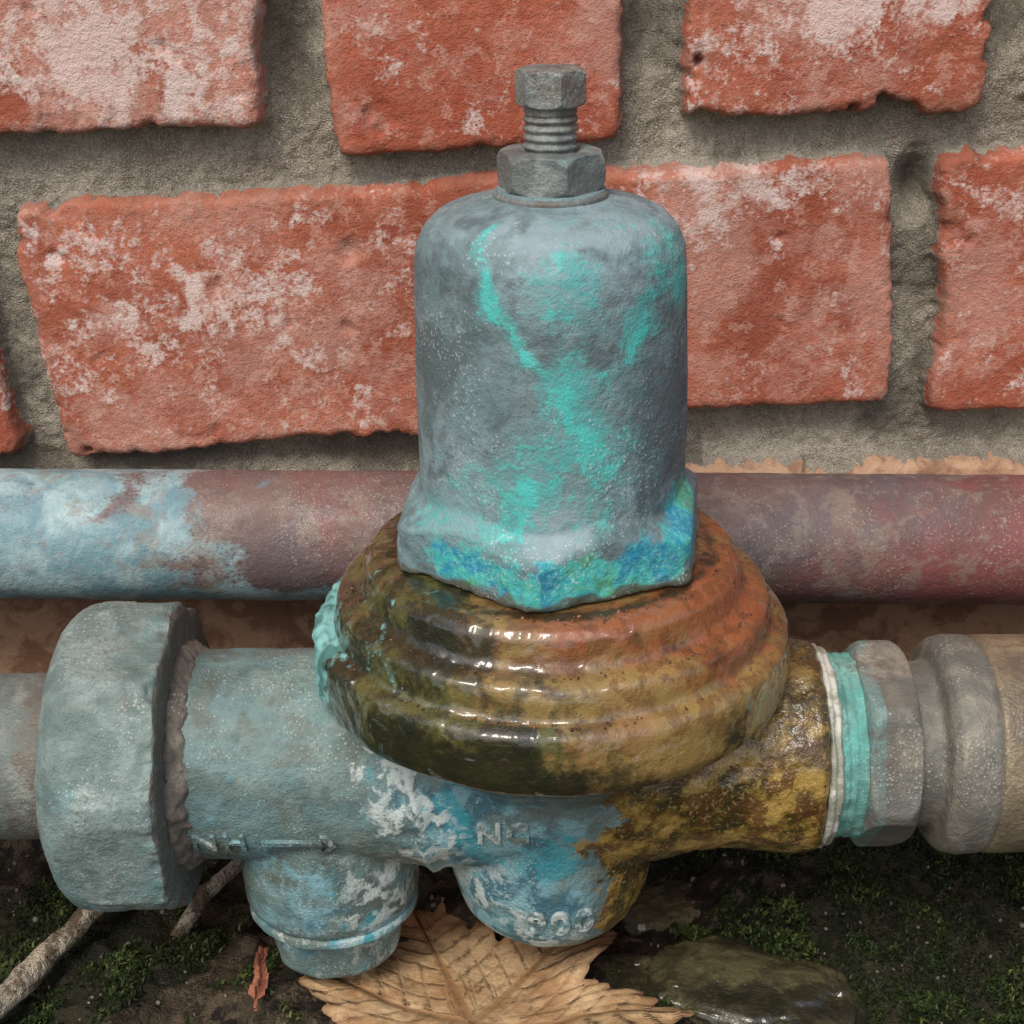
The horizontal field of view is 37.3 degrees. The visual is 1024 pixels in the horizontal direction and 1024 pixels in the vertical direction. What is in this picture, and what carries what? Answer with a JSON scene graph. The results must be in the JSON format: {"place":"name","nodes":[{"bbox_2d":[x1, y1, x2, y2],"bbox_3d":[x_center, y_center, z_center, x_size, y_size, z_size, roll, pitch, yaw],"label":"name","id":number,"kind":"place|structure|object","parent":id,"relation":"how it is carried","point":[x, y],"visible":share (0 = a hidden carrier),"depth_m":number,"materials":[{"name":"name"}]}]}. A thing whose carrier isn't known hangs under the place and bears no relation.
{"place":"outdoors","nodes":[
{"label":"outdoors","id":0,"kind":"place"},
{"bbox_2d":[0,826,1023,1023],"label":"ground","id":1,"kind":"structure","parent":0,"point":[178,998],"depth_m":0.34,"materials":[{"name":"soil"}]},
{"bbox_2d":[0,907,103,1019],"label":"twig","id":2,"kind":"object","parent":1,"relation":"on","point":[24,979],"visible":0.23,"depth_m":0.32,"materials":[{"name":"brown wood"}]},
{"bbox_2d":[169,859,241,940],"bbox_3d":[-0.065,0.085,0.357,0.005,0.009,0.048,11,27,25],"label":"twig","id":3,"kind":"object","parent":1,"relation":"on","point":[207,891],"visible":0.56,"depth_m":0.35,"materials":[{"name":"brown wood"}]},
{"bbox_2d":[248,946,268,1010],"bbox_3d":[-0.053,0.097,0.318,0.004,0.004,0.017,-1,24,0],"label":"conifer sprig","id":4,"kind":"object","parent":1,"relation":"on","point":[257,989],"visible":1,"depth_m":0.32,"materials":[{"name":"plant"}]},
{"bbox_2d":[298,897,693,1023],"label":"dry leaf","id":5,"kind":"object","parent":1,"relation":"on","point":[440,966],"visible":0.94,"depth_m":0.32,"materials":[{"name":"brown plant"}]},
{"bbox_2d":[182,64,831,978],"bbox_3d":[-0.003,0.009,0.289,0.128,0.181,0.092,-1,24,0],"label":"water pressure regulator","id":6,"kind":"object","parent":1,"relation":"on","point":[552,676],"visible":1,"depth_m":0.26,"materials":[{"name":"grey metal"}]},
{"bbox_2d":[0,601,209,911],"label":"inlet pipe","id":7,"kind":"object","parent":6,"relation":"attached to","point":[94,791],"visible":0.84,"depth_m":0.28,"materials":[{"name":"grey metal"}]},
{"bbox_2d":[0,0,1023,672],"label":"brick wall","id":8,"kind":"structure","parent":1,"relation":"on","point":[216,216],"depth_m":0.35,"materials":[{"name":"red brick"}]},
{"bbox_2d":[0,468,1023,604],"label":"copper pipe","id":9,"kind":"object","parent":8,"relation":"attached to","point":[263,535],"visible":0.61,"depth_m":0.34,"materials":[{"name":"metal"}]},
{"bbox_2d":[0,827,1023,1023],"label":"moss","id":10,"kind":"object","parent":1,"relation":"on","point":[59,908],"visible":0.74,"depth_m":0.34,"materials":[{"name":"green plant"}]},
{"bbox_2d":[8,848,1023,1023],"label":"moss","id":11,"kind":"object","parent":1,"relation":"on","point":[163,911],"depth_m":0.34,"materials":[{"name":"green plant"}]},
{"bbox_2d":[590,953,652,992],"bbox_3d":[0.022,0.106,0.330,0.027,0.010,0.022,-10,26,-20],"label":"wet stone","id":12,"kind":"object","parent":1,"relation":"on","point":[634,972],"visible":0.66,"depth_m":0.33,"materials":[{"name":"grey stone"}]},
{"bbox_2d":[621,879,700,934],"bbox_3d":[0.038,0.095,0.356,0.026,0.010,0.019,-14,27,-27],"label":"wet stone","id":13,"kind":"object","parent":1,"relation":"on","point":[656,908],"visible":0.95,"depth_m":0.35,"materials":[{"name":"grey stone"}]},
{"bbox_2d":[643,935,866,1023],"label":"wet stone","id":14,"kind":"object","parent":1,"relation":"on","point":[715,979],"visible":0.96,"depth_m":0.32,"materials":[{"name":"grey stone"}]},
{"bbox_2d":[811,634,1023,853],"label":"outlet fitting","id":15,"kind":"object","parent":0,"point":[927,739],"visible":0.93,"depth_m":0.29,"materials":[{"name":"grey metal"}]}
]}

